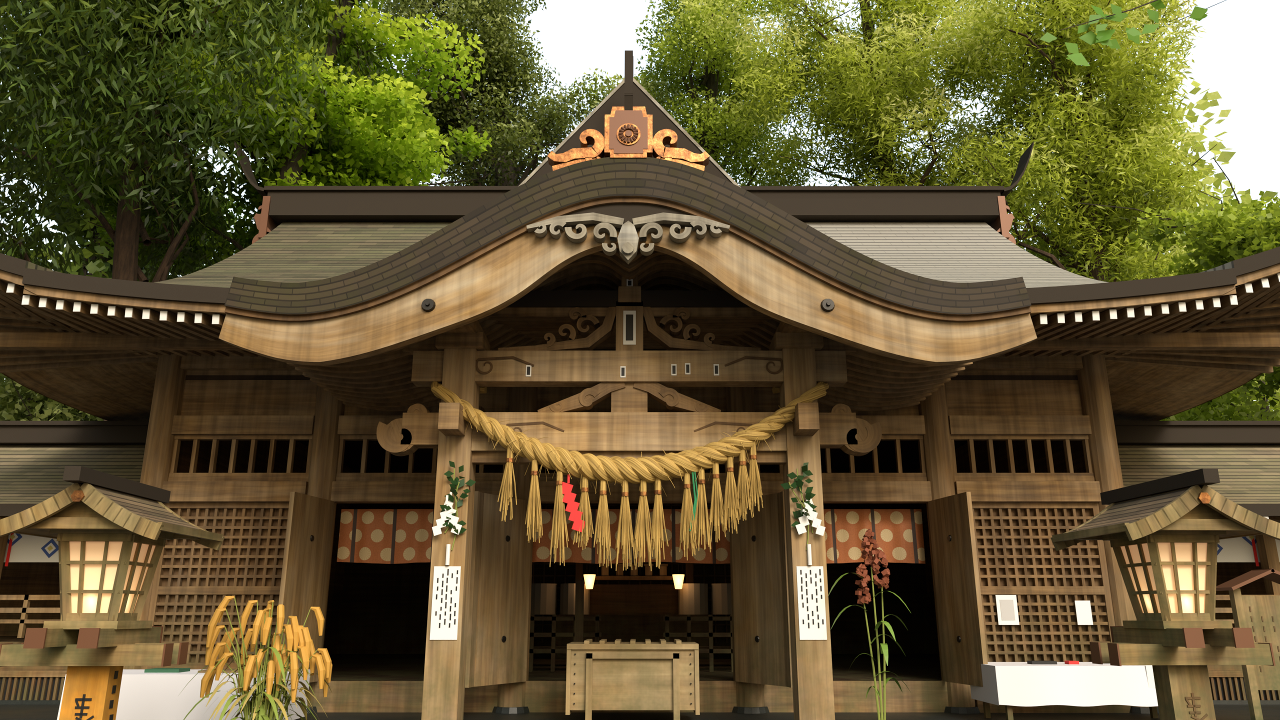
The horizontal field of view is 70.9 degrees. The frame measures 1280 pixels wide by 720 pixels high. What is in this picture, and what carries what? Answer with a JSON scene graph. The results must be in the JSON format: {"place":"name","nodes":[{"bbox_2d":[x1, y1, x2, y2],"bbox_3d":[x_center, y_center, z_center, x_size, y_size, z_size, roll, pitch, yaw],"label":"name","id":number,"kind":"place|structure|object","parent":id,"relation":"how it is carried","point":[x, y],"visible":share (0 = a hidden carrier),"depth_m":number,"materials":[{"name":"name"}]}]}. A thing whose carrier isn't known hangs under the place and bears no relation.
{"place":"outdoors","nodes":[
{"label":"outdoors","id":0,"kind":"place"},
{"bbox_2d":[0,22,246,415],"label":"tree foliage","id":1,"kind":"object","parent":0,"point":[95,267],"depth_m":31.91,"materials":[{"name":"green plant"}]},
{"bbox_2d":[0,0,392,420],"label":"tree","id":2,"kind":"object","parent":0,"point":[63,27],"depth_m":15.45,"materials":[{"name":"green plant"}]},
{"bbox_2d":[338,0,677,185],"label":"camphor tree","id":3,"kind":"object","parent":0,"point":[477,17],"depth_m":28.93,"materials":[{"name":"green plant"}]},
{"bbox_2d":[0,704,1279,719],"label":"ground","id":4,"kind":"structure","parent":0,"point":[50,712],"depth_m":9.42,"materials":[{"name":"stone"}]},
{"bbox_2d":[0,421,148,704],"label":"corridor","id":5,"kind":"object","parent":4,"relation":"on","point":[36,457],"visible":0.34,"depth_m":12.47,"materials":[{"name":"brown wood"}]},
{"bbox_2d":[0,466,224,719],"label":"lantern","id":6,"kind":"object","parent":4,"relation":"on","point":[111,534],"visible":1,"depth_m":5.81,"materials":[{"name":"brown wood"}]},
{"bbox_2d":[57,669,310,719],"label":"table","id":7,"kind":"object","parent":4,"relation":"on","point":[143,695],"visible":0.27,"depth_m":8.09,"materials":[{"name":"white fabric"}]},
{"bbox_2d":[178,529,910,719],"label":"plants","id":8,"kind":"object","parent":4,"relation":"on","point":[275,667],"visible":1,"depth_m":7.35,"materials":[{"name":"yellow plant"}]},
{"bbox_2d":[376,275,881,719],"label":"porch frame","id":9,"kind":"object","parent":4,"relation":"on","point":[629,374],"visible":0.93,"depth_m":8.36,"materials":[{"name":"brown wood"}]},
{"bbox_2d":[430,460,826,639],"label":"pillar decorations","id":10,"kind":"object","parent":9,"relation":"attached to","point":[446,598],"visible":1,"depth_m":7.91,"materials":[{"name":"white paper"}]},
{"bbox_2d":[431,381,828,570],"bbox_3d":[-0.097,1.006,8.236,3.788,1.828,0.754,0,-16,0],"label":"shimenawa rope","id":11,"kind":"object","parent":9,"relation":"attached to","point":[625,471],"visible":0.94,"depth_m":7.96,"materials":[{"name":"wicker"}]},
{"bbox_2d":[565,639,699,719],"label":"offering box","id":12,"kind":"object","parent":4,"relation":"on","point":[632,674],"visible":1,"depth_m":8.68,"materials":[{"name":"brown wood"}]},
{"bbox_2d":[123,353,1158,713],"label":"hall","id":13,"kind":"structure","parent":4,"relation":"on","point":[1000,471],"depth_m":10.37,"materials":[{"name":"brown wood"}]},
{"bbox_2d":[219,157,1036,410],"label":"curved entrance gable","id":14,"kind":"structure","parent":13,"relation":"on","point":[912,339],"depth_m":7.60,"materials":[{"name":"brown wood"}]},
{"bbox_2d":[526,212,729,264],"bbox_3d":[-0.100,-1.038,7.636,1.728,0.435,0.130,0,-16,0],"label":"carved gable pendant","id":15,"kind":"object","parent":14,"relation":"attached to","point":[628,239],"visible":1,"depth_m":7.63,"materials":[{"name":"grey wood"}]},
{"bbox_2d":[518,50,741,187],"bbox_3d":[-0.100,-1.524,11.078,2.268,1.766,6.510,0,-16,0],"label":"gable ornament","id":16,"kind":"object","parent":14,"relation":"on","point":[629,116],"visible":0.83,"depth_m":7.92,"materials":[{"name":"brown wood"}]},
{"bbox_2d":[528,503,732,671],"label":"interior furnishings","id":17,"kind":"object","parent":13,"relation":"in","point":[597,612],"visible":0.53,"depth_m":14.93,"materials":[{"name":"brown wood"}]},
{"bbox_2d":[337,509,925,563],"bbox_3d":[-0.100,2.067,10.556,6.860,0.630,0.089,0,-16,0],"label":"curtain","id":18,"kind":"object","parent":13,"relation":"attached to","point":[389,536],"visible":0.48,"depth_m":10.55,"materials":[{"name":"brown fabric"}]},
{"bbox_2d":[0,221,1279,420],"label":"roof","id":19,"kind":"structure","parent":13,"relation":"on","point":[949,251],"depth_m":11.58,"materials":[{"name":"grey metal"}]},
{"bbox_2d":[234,141,1033,225],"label":"roof ridge","id":20,"kind":"structure","parent":19,"relation":"on","point":[800,203],"depth_m":15.03,"materials":[{"name":"brown wood"}]},
{"bbox_2d":[252,196,1015,244],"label":"ridge-end ornaments","id":21,"kind":"object","parent":20,"relation":"attached to","point":[266,223],"visible":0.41,"depth_m":14.98,"materials":[{"name":"brown wood"}]},
{"bbox_2d":[0,272,1279,420],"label":"roof eaves","id":22,"kind":"object","parent":19,"relation":"part of","point":[1163,360],"visible":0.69,"depth_m":9.80,"materials":[{"name":"brown wood"}]},
{"bbox_2d":[144,595,1155,688],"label":"table items and notices","id":23,"kind":"object","parent":13,"relation":"attached to","point":[1007,610],"visible":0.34,"depth_m":10.01,"materials":[{"name":"white paper"}]},
{"bbox_2d":[970,662,1157,719],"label":"table","id":24,"kind":"object","parent":4,"relation":"on","point":[1081,684],"visible":0.77,"depth_m":8.68,"materials":[{"name":"white fabric"}]},
{"bbox_2d":[1050,468,1279,719],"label":"lantern","id":25,"kind":"object","parent":4,"relation":"on","point":[1164,536],"visible":1,"depth_m":5.91,"materials":[{"name":"brown wood"}]},
{"bbox_2d":[1114,421,1279,704],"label":"corridor","id":26,"kind":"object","parent":4,"relation":"on","point":[1243,457],"visible":0.19,"depth_m":12.41,"materials":[{"name":"brown wood"}]},
{"bbox_2d":[0,0,1279,417],"label":"sky","id":27,"kind":"structure","parent":0,"point":[1237,57],"materials":[{"name":"white"}]},
{"bbox_2d":[1039,0,1207,65],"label":"leaves","id":28,"kind":"object","parent":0,"point":[1103,36],"visible":1,"depth_m":4.80,"materials":[{"name":"green plant"}]},
{"bbox_2d":[1159,373,1279,420],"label":"tree","id":29,"kind":"object","parent":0,"point":[1203,412],"depth_m":18.53,"materials":[{"name":"green plant"}]},
{"label":"ground","id":30,"kind":"structure","parent":0,"visible":0},
{"bbox_2d":[0,373,103,420],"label":"tree","id":31,"kind":"object","parent":30,"relation":"on","point":[13,408],"depth_m":17.92,"materials":[{"name":"green plant"}]},
{"bbox_2d":[275,0,360,185],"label":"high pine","id":32,"kind":"object","parent":30,"relation":"on","point":[294,165],"visible":0.15,"depth_m":18.22,"materials":[{"name":"plant"}]},
{"bbox_2d":[29,0,492,274],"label":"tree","id":33,"kind":"object","parent":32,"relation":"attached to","point":[384,140],"depth_m":18.68,"materials":[{"name":"green plant"}]},
{"bbox_2d":[566,0,848,185],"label":"tree","id":34,"kind":"object","parent":30,"relation":"on","point":[692,16],"depth_m":31.24,"materials":[{"name":"green plant"}]},
{"bbox_2d":[778,0,1050,185],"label":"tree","id":35,"kind":"object","parent":30,"relation":"on","point":[923,179],"visible":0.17,"depth_m":26.88,"materials":[{"name":"brown plant"}]},
{"bbox_2d":[726,0,1022,231],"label":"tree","id":36,"kind":"object","parent":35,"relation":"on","point":[897,55],"visible":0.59,"depth_m":25.97,"materials":[{"name":"green plant"}]},
{"bbox_2d":[966,0,1226,282],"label":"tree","id":37,"kind":"object","parent":30,"relation":"on","point":[1058,264],"visible":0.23,"depth_m":22.71,"materials":[{"name":"brown plant"}]},
{"bbox_2d":[917,0,1223,282],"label":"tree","id":38,"kind":"object","parent":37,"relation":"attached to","point":[1135,145],"visible":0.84,"depth_m":22.27,"materials":[{"name":"green plant"}]},
{"bbox_2d":[974,56,1279,420],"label":"tree foliage","id":39,"kind":"object","parent":30,"relation":"on","point":[1203,104],"depth_m":31.80,"materials":[{"name":"green plant"}]},
{"bbox_2d":[1078,157,1279,406],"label":"tree","id":40,"kind":"object","parent":30,"relation":"on","point":[1245,232],"depth_m":16.29,"materials":[{"name":"green plant"}]},
{"bbox_2d":[1216,568,1279,719],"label":"notice board","id":41,"kind":"object","parent":30,"relation":"on","point":[1259,615],"visible":0.73,"depth_m":8.51,"materials":[{"name":"brown wood"}]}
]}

